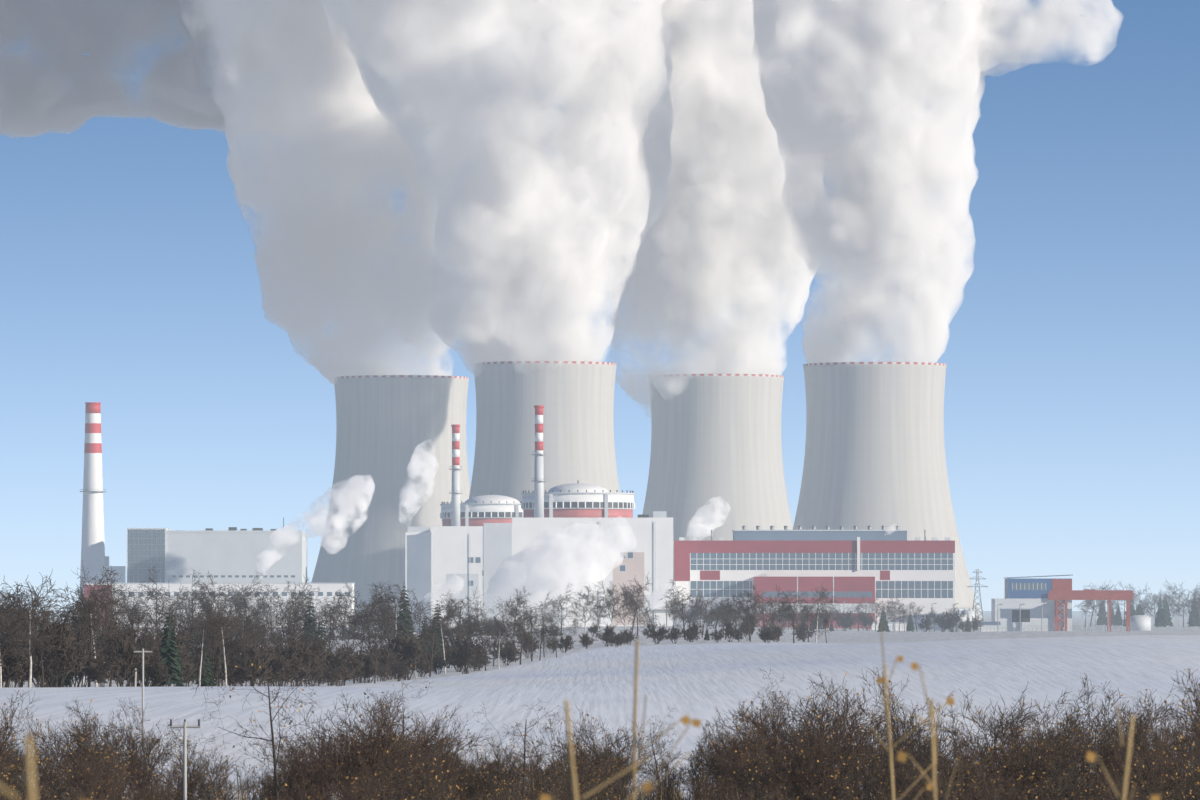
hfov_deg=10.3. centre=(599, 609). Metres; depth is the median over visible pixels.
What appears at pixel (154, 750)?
brush shrub
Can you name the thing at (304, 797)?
brush shrub
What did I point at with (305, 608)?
tree
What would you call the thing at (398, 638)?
hedge shrub
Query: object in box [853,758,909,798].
brush shrub
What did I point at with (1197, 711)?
brush shrub
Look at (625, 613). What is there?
birch row
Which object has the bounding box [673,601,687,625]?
tree
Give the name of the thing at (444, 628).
hedge tree
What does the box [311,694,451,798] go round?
brush shrub
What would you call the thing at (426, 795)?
brush shrub
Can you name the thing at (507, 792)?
brush shrub
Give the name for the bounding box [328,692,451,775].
brush shrub
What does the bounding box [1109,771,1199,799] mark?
brush shrub
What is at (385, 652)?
hedge shrub
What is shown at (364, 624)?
tree
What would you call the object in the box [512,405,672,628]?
reactor unit
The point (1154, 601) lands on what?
wood tree
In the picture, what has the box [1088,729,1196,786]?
brush shrub
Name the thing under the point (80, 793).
brush shrub
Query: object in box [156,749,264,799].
brush shrub
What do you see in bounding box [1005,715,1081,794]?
brush shrub
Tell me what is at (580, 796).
brush shrub
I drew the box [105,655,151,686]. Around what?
hedge shrub
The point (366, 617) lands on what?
birch row
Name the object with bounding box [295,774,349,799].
brush shrub
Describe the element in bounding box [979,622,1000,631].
shed
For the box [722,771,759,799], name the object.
brush shrub
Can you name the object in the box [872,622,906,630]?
store
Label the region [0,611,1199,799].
ground
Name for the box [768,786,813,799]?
brush shrub
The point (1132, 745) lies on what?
brush shrub
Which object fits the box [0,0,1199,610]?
sky
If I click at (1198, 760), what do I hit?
brush shrub
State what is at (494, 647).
hedge tree
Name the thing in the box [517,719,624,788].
brush shrub
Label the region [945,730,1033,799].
brush shrub
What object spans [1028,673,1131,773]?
brush shrub
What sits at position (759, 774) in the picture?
brush shrub
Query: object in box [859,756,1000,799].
brush shrub
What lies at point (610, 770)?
brush shrub
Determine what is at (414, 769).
brush shrub
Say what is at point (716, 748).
brush shrub
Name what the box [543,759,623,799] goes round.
brush shrub
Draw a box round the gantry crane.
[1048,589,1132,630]
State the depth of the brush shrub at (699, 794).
270.22 m
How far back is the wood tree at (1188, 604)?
3798.68 m
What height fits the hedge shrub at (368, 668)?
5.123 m
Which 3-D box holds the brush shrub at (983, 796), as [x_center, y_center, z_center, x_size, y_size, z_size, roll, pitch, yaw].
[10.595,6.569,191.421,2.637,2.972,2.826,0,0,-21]
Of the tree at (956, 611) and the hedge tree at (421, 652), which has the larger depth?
the tree at (956, 611)
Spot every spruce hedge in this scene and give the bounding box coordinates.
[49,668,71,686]
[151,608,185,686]
[194,637,216,685]
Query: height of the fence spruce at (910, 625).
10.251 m
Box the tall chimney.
[79,402,125,621]
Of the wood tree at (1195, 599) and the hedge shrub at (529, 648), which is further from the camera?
the wood tree at (1195, 599)
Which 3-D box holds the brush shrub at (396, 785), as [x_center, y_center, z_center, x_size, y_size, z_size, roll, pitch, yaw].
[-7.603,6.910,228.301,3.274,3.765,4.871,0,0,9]
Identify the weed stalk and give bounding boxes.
[0,735,35,799]
[540,700,653,799]
[632,640,700,799]
[869,622,953,799]
[881,661,958,799]
[1086,702,1160,799]
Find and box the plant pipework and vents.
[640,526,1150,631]
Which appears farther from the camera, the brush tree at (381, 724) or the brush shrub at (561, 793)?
the brush tree at (381, 724)
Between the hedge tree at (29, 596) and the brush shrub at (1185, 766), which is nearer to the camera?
the brush shrub at (1185, 766)
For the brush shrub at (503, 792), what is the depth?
251.65 m
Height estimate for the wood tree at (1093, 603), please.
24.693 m
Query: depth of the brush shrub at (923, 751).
255.18 m
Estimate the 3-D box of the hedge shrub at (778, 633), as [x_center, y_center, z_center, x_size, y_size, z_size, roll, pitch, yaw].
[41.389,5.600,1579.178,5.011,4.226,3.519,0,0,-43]
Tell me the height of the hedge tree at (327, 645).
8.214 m
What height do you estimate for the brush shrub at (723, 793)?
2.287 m
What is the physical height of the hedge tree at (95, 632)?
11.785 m
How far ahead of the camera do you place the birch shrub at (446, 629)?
1758.59 m
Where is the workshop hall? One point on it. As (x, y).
(1011, 612)
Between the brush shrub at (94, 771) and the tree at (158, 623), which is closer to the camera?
the brush shrub at (94, 771)
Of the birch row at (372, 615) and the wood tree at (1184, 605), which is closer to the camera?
the birch row at (372, 615)
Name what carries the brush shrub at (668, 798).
on the ground at (701, 678)
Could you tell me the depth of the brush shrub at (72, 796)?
225.58 m
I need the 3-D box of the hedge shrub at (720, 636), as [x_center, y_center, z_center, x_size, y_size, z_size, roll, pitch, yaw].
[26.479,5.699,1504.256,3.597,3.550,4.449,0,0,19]
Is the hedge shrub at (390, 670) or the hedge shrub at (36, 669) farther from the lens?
the hedge shrub at (390, 670)
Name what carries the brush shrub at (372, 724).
on the ground at (701, 678)
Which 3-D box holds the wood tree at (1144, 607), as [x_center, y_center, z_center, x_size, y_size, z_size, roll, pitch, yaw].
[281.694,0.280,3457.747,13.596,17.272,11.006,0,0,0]
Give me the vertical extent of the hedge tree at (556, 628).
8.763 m
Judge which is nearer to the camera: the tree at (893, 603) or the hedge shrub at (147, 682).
the hedge shrub at (147, 682)
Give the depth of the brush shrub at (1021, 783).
246.84 m
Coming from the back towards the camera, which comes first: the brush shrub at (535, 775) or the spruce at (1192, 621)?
the spruce at (1192, 621)
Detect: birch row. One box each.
[38,606,63,624]
[65,560,122,631]
[84,564,141,625]
[94,592,150,628]
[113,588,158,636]
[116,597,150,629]
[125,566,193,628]
[146,585,194,628]
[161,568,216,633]
[170,597,195,634]
[184,601,206,644]
[189,580,241,629]
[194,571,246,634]
[212,584,253,637]
[214,586,242,619]
[225,573,272,630]
[238,600,270,625]
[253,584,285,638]
[268,575,323,632]
[276,600,302,635]
[283,582,323,626]
[312,596,331,625]
[321,594,344,639]
[328,581,360,640]
[342,602,378,635]
[366,588,394,637]
[367,582,397,631]
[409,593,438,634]
[428,598,464,629]
[458,600,491,633]
[487,597,518,624]
[497,585,534,634]
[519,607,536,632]
[526,591,555,626]
[542,583,581,635]
[545,606,568,633]
[563,615,582,635]
[569,586,604,633]
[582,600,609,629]
[593,581,632,626]
[612,586,642,630]
[617,572,651,634]
[621,587,648,636]
[641,606,659,629]
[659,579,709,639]
[662,594,685,627]
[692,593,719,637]
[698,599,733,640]
[711,595,739,639]
[722,596,745,628]
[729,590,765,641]
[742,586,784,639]
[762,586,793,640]
[763,604,790,631]
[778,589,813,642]
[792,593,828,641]
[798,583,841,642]
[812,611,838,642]
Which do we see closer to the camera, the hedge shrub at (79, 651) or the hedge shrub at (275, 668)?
the hedge shrub at (79, 651)
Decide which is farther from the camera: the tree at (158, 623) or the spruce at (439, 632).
the spruce at (439, 632)
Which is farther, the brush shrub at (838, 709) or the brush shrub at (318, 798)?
the brush shrub at (838, 709)
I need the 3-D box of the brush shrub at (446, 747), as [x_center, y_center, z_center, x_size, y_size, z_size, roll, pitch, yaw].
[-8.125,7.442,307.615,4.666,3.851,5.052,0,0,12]
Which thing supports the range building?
on the ground at (701, 678)
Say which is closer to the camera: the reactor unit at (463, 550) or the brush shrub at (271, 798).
the brush shrub at (271, 798)
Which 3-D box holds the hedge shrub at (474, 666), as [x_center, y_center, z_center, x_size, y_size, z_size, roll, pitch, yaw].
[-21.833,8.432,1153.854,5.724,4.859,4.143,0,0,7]
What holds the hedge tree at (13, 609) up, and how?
on the ground at (701, 678)
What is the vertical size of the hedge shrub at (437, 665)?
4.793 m
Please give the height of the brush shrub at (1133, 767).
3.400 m
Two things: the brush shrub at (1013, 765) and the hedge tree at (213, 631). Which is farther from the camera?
the hedge tree at (213, 631)
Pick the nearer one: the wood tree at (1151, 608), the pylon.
the pylon
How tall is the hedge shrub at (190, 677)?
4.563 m
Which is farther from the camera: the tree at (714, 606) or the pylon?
the pylon
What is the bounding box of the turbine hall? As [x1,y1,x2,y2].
[673,530,954,629]
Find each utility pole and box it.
[134,647,151,750]
[170,719,199,799]
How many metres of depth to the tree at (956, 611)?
2815.97 m
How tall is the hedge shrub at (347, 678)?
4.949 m
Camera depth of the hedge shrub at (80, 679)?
769.31 m
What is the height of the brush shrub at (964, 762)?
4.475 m
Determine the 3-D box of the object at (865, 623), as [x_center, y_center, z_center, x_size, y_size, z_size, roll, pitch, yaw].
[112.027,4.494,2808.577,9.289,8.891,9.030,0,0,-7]
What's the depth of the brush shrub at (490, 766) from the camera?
296.53 m
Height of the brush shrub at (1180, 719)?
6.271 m
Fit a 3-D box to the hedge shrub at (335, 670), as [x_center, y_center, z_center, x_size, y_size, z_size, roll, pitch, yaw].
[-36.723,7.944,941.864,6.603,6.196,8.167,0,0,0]
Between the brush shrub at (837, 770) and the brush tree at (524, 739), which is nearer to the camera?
the brush shrub at (837, 770)
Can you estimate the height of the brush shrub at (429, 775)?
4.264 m
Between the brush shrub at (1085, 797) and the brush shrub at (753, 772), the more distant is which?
the brush shrub at (753, 772)
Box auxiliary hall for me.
[127,518,306,582]
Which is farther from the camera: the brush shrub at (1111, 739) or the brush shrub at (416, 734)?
the brush shrub at (416, 734)
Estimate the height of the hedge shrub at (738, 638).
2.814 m
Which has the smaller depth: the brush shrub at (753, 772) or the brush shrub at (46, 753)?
the brush shrub at (753, 772)
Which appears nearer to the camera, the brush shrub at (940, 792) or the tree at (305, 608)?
the brush shrub at (940, 792)
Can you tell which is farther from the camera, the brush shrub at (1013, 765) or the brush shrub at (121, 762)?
the brush shrub at (121, 762)
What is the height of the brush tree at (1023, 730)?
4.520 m
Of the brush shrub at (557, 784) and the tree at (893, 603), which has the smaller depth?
the brush shrub at (557, 784)
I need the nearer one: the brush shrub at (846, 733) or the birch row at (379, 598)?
the brush shrub at (846, 733)
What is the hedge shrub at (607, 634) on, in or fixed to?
on the ground at (701, 678)
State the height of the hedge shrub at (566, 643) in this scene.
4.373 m
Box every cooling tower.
[311,375,470,624]
[469,361,619,501]
[642,374,792,540]
[793,362,983,624]
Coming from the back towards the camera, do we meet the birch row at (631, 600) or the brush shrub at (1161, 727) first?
the birch row at (631, 600)
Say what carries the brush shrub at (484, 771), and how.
on the ground at (701, 678)
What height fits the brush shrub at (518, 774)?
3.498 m
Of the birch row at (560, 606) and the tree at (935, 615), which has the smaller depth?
the birch row at (560, 606)
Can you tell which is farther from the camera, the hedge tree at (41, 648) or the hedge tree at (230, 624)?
the hedge tree at (230, 624)
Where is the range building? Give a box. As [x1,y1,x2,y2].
[83,583,354,627]
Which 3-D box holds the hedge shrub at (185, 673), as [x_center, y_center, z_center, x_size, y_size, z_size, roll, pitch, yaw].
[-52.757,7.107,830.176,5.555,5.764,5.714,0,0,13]
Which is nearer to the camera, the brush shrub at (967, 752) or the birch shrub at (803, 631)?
the brush shrub at (967, 752)
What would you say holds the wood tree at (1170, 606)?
on the ground at (701, 678)
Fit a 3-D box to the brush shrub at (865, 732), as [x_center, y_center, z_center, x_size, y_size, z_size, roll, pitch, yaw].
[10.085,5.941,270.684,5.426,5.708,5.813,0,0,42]
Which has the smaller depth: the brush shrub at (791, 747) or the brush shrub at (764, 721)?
the brush shrub at (791, 747)
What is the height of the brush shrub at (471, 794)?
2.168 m
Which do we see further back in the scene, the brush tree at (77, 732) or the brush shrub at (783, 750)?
the brush tree at (77, 732)
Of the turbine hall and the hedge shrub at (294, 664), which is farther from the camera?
the turbine hall
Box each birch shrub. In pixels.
[339,629,361,639]
[362,627,384,638]
[378,603,397,637]
[441,620,453,635]
[478,617,496,635]
[488,615,509,635]
[588,623,600,635]
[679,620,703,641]
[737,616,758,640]
[756,626,776,642]
[792,620,818,641]
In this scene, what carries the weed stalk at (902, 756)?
on the ground at (701, 678)
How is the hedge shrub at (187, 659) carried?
on the ground at (701, 678)
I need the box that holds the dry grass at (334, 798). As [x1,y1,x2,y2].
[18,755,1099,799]
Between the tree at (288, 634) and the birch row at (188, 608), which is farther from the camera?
the birch row at (188, 608)
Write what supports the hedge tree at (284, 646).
on the ground at (701, 678)
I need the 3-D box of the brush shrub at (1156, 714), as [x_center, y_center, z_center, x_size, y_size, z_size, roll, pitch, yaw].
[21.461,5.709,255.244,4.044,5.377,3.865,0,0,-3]
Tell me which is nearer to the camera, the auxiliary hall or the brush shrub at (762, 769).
the brush shrub at (762, 769)
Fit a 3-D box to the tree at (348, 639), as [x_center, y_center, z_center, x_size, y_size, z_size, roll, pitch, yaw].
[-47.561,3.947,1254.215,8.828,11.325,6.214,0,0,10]
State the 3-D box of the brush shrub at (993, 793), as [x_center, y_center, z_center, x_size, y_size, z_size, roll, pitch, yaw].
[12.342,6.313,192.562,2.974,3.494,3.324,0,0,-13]
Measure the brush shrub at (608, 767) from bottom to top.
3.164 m
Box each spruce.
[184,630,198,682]
[301,594,318,645]
[315,618,326,663]
[394,586,415,650]
[418,612,431,658]
[429,601,445,661]
[704,627,709,639]
[877,605,889,631]
[906,614,913,631]
[964,614,970,631]
[1096,601,1106,624]
[1111,601,1116,625]
[1115,602,1122,625]
[1123,600,1135,625]
[1136,596,1144,614]
[1153,598,1165,626]
[1162,591,1173,625]
[1187,591,1199,626]
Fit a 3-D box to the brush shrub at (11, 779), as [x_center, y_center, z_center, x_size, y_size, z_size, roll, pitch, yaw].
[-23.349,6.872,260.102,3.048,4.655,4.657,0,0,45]
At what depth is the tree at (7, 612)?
987.40 m
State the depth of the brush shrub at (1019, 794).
225.59 m
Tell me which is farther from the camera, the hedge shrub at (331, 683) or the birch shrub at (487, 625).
the birch shrub at (487, 625)
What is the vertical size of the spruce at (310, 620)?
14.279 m
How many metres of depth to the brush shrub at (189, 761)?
314.01 m
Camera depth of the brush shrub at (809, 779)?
242.34 m
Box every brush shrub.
[0,690,38,787]
[0,705,39,786]
[0,714,26,771]
[0,727,58,799]
[0,750,43,797]
[0,773,59,799]
[2,726,50,799]
[2,763,73,799]
[7,775,75,799]
[10,709,78,791]
[12,753,77,798]
[20,715,125,795]
[27,782,134,799]
[35,700,146,782]
[36,763,112,799]
[42,720,124,798]
[43,713,130,766]
[46,749,144,799]
[47,744,160,799]
[53,744,126,797]
[66,765,145,799]
[66,767,146,799]
[69,779,105,799]
[77,719,179,798]
[78,754,126,796]
[80,735,150,794]
[105,698,192,793]
[106,728,180,799]
[109,780,183,799]
[122,759,187,799]
[126,785,159,799]
[142,758,199,798]
[143,737,240,798]
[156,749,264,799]
[173,775,203,799]
[183,791,206,799]
[210,776,238,799]
[235,771,261,797]
[237,715,365,799]
[248,751,309,799]
[249,782,309,799]
[251,747,301,799]
[258,742,322,799]
[262,722,372,799]
[272,764,365,799]
[275,690,419,799]
[276,732,345,792]
[277,747,343,798]
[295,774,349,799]
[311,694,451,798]
[323,773,369,799]
[326,691,406,772]
[326,757,423,799]
[327,757,454,799]
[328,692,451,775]
[345,717,444,799]
[345,752,418,799]
[350,702,444,749]
[359,735,459,799]
[363,709,461,778]
[365,718,479,798]
[369,736,466,799]
[385,705,498,799]
[385,718,462,757]
[386,729,480,779]
[414,786,477,799]
[429,732,490,781]
[435,791,473,799]
[443,748,487,799]
[445,742,547,799]
[446,745,505,798]
[457,769,493,798]
[459,774,500,799]
[461,758,509,795]
[464,770,516,799]
[470,779,525,799]
[474,735,530,793]
[482,789,539,799]
[487,747,532,774]
[487,778,529,799]
[488,773,535,799]
[510,764,546,796]
[512,752,606,799]
[514,758,630,799]
[516,742,551,798]
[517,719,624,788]
[517,744,568,792]
[521,763,603,799]
[527,750,623,799]
[540,744,625,782]
[542,718,642,775]
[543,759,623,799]
[544,757,612,799]
[549,746,636,792]
[553,752,629,799]
[554,789,565,799]
[562,707,673,795]
[569,757,640,799]
[582,755,631,794]
[584,765,664,799]
[600,739,649,798]
[630,764,676,799]
[636,732,691,799]
[639,779,680,799]
[658,721,739,799]
[678,766,739,799]
[687,706,777,799]
[687,777,788,799]
[689,766,739,797]
[691,727,743,799]
[696,701,799,799]
[696,738,769,799]
[697,717,753,754]
[701,787,743,799]
[704,695,787,799]
[721,679,875,767]
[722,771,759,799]
[723,686,799,768]
[727,727,802,799]
[732,691,832,773]
[738,779,792,799]
[740,724,833,792]
[740,747,866,799]
[744,683,849,788]
[747,748,803,797]
[754,716,873,799]
[756,687,913,799]
[757,738,818,799]
[758,727,852,769]
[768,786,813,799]
[782,672,894,787]
[795,761,917,799]
[796,735,898,799]
[846,690,981,795]
[847,736,951,797]
[852,729,997,799]
[853,713,908,772]
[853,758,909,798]
[854,729,900,794]
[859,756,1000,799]
[861,667,949,755]
[870,782,891,799]
[877,729,986,790]
[887,776,979,799]
[894,730,930,773]
[896,754,1003,799]
[913,789,1003,799]
[915,733,975,773]
[922,722,1042,795]
[924,755,999,799]
[929,684,1059,778]
[930,723,1016,797]
[936,775,1006,799]
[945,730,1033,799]
[951,772,1056,799]
[965,690,1093,769]
[967,769,1070,799]
[977,729,1082,798]
[977,747,1053,799]
[981,773,1048,799]
[992,733,1060,783]
[997,779,1049,799]
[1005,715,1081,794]
[1009,700,1129,783]
[1016,746,1091,799]
[1026,759,1072,797]
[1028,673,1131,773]
[1030,737,1117,798]
[1035,760,1146,799]
[1036,750,1103,799]
[1037,763,1104,799]
[1039,702,1081,773]
[1041,705,1198,791]
[1064,709,1163,798]
[1065,793,1105,799]
[1071,767,1127,799]
[1071,769,1142,799]
[1073,721,1151,778]
[1076,726,1151,775]
[1077,722,1161,766]
[1077,744,1181,794]
[1088,683,1192,758]
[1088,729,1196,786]
[1091,749,1167,796]
[1093,748,1195,799]
[1106,728,1199,799]
[1109,703,1197,757]
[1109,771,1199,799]
[1118,689,1199,777]
[1127,735,1199,799]
[1128,746,1192,799]
[1135,763,1195,799]
[1138,755,1195,798]
[1154,732,1199,798]
[1161,674,1199,770]
[1173,668,1199,765]
[1173,683,1199,766]
[1180,766,1199,796]
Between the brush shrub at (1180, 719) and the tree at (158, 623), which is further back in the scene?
the tree at (158, 623)
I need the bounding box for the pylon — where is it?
[967,570,987,621]
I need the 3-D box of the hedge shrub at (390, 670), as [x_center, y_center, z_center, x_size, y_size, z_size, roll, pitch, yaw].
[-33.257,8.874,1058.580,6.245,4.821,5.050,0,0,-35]
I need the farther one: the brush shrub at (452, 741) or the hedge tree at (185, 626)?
the hedge tree at (185, 626)
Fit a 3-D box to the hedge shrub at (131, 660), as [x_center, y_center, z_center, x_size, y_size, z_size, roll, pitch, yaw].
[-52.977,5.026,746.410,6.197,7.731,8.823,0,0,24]
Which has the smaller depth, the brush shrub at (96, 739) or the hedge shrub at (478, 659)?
the brush shrub at (96, 739)
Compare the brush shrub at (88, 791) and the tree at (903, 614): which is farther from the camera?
the tree at (903, 614)
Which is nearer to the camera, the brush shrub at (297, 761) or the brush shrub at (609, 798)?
the brush shrub at (609, 798)
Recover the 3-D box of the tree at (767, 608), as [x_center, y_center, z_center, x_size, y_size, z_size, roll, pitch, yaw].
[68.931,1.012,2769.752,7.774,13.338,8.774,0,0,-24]
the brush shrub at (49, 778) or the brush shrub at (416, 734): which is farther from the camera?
the brush shrub at (416, 734)
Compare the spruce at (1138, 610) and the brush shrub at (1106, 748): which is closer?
the brush shrub at (1106, 748)
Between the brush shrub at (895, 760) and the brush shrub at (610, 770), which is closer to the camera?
the brush shrub at (895, 760)
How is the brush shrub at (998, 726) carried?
on the ground at (701, 678)
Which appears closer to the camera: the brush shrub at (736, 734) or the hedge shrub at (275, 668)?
the brush shrub at (736, 734)
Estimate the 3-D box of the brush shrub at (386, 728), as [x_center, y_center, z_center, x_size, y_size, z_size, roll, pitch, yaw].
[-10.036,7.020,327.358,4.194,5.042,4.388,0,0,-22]
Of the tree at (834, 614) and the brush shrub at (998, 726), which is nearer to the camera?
the brush shrub at (998, 726)
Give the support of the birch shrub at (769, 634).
on the ground at (701, 678)
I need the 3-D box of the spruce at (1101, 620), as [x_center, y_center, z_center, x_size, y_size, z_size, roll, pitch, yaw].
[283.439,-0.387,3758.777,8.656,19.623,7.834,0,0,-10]
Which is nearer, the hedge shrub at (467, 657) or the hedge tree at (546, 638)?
the hedge shrub at (467, 657)
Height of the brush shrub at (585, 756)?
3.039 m
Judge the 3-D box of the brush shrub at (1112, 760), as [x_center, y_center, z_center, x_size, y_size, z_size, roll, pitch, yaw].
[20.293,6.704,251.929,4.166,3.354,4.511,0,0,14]
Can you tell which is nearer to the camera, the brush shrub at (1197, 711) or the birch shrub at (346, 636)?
the brush shrub at (1197, 711)
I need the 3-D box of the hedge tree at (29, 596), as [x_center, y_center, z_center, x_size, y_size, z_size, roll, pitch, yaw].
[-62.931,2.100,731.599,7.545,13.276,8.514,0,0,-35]
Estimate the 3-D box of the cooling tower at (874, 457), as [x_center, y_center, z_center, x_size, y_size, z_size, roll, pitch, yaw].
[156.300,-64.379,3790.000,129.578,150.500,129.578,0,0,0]
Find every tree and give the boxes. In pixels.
[0,569,59,686]
[0,572,68,683]
[0,575,67,687]
[0,586,38,686]
[0,590,22,640]
[0,595,37,650]
[0,619,32,686]
[9,707,121,785]
[21,618,73,687]
[49,582,118,683]
[54,566,131,686]
[60,585,138,686]
[73,597,140,686]
[105,604,161,686]
[141,608,178,635]
[155,597,202,684]
[160,718,224,769]
[182,604,234,685]
[184,603,258,685]
[187,610,240,685]
[192,649,331,799]
[195,603,250,685]
[198,607,247,649]
[223,601,267,644]
[238,611,273,643]
[239,611,290,685]
[252,613,281,644]
[255,591,311,645]
[260,617,314,683]
[273,636,297,685]
[274,594,316,641]
[281,624,315,685]
[293,591,361,654]
[312,630,351,684]
[322,602,367,645]
[332,593,387,654]
[342,594,406,652]
[348,663,445,762]
[359,633,402,682]
[360,595,402,653]
[368,581,430,647]
[402,635,428,678]
[409,614,467,676]
[411,605,467,672]
[439,587,484,634]
[459,699,579,798]
[465,617,506,670]
[475,612,514,665]
[483,615,515,669]
[501,605,553,664]
[502,622,522,662]
[503,599,543,660]
[533,617,555,660]
[536,619,557,656]
[542,614,572,656]
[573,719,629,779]
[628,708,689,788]
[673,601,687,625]
[689,588,715,624]
[708,596,720,627]
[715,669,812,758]
[758,597,774,623]
[822,739,896,798]
[829,607,839,624]
[847,596,868,630]
[861,594,883,630]
[873,601,898,624]
[878,720,929,789]
[885,595,910,630]
[890,601,909,630]
[894,602,916,631]
[906,602,925,630]
[919,607,936,631]
[926,608,943,631]
[940,607,953,631]
[944,605,962,631]
[991,707,1047,756]
[1057,720,1110,765]
[1075,600,1091,625]
[1078,580,1113,626]
[1083,582,1106,626]
[1099,589,1121,616]
[1111,581,1137,622]
[1116,697,1194,773]
[1127,586,1149,614]
[1132,595,1154,614]
[1141,587,1164,618]
[1143,589,1161,616]
[1160,595,1175,616]
[1161,580,1194,626]
[1161,589,1181,625]
[1170,591,1196,626]
[1181,592,1196,616]
[1187,602,1198,626]
[1190,584,1199,614]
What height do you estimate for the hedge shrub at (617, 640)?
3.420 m
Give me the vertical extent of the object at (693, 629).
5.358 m
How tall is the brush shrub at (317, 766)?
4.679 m
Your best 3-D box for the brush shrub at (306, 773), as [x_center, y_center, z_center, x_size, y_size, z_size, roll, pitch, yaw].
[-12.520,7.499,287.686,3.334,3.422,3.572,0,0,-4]
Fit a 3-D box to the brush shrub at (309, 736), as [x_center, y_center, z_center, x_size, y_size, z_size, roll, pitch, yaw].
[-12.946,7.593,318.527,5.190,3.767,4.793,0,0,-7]
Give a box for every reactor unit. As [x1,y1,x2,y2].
[405,424,522,627]
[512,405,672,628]
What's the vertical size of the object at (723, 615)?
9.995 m
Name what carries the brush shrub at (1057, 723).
on the ground at (701, 678)
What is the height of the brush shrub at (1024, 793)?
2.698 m
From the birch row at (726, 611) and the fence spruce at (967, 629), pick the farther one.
the fence spruce at (967, 629)
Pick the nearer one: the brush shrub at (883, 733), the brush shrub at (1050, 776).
the brush shrub at (1050, 776)
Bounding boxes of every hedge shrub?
[0,632,43,687]
[10,648,39,687]
[13,611,97,686]
[13,645,68,686]
[23,631,74,686]
[63,632,92,686]
[65,627,104,686]
[72,631,108,686]
[84,651,122,686]
[88,620,149,686]
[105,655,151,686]
[109,631,163,686]
[110,634,152,686]
[133,654,174,686]
[134,625,195,686]
[135,634,188,686]
[173,650,194,686]
[183,656,206,686]
[191,641,239,683]
[214,633,265,685]
[216,659,248,685]
[226,638,272,685]
[249,644,292,685]
[257,637,308,685]
[258,640,306,685]
[275,635,328,685]
[303,638,330,685]
[303,667,328,685]
[318,656,350,685]
[322,646,363,685]
[334,642,379,682]
[335,655,359,685]
[349,654,364,682]
[360,650,387,682]
[370,644,398,680]
[372,630,415,678]
[377,653,398,680]
[381,629,427,679]
[386,655,401,679]
[387,659,410,680]
[412,652,433,676]
[423,648,454,673]
[440,628,492,671]
[447,633,491,673]
[463,649,489,670]
[475,651,490,670]
[489,641,520,665]
[501,641,524,661]
[517,628,539,657]
[544,639,559,652]
[557,632,576,652]
[579,631,596,648]
[593,623,616,646]
[608,632,624,646]
[615,631,626,644]
[620,628,638,644]
[642,620,671,643]
[664,626,682,643]
[708,629,724,642]
[721,620,741,641]
[733,631,743,641]
[772,625,784,641]
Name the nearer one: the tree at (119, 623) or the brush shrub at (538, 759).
the brush shrub at (538, 759)
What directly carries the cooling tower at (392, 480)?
on the ground at (701, 678)
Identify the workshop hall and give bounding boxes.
[991,575,1071,630]

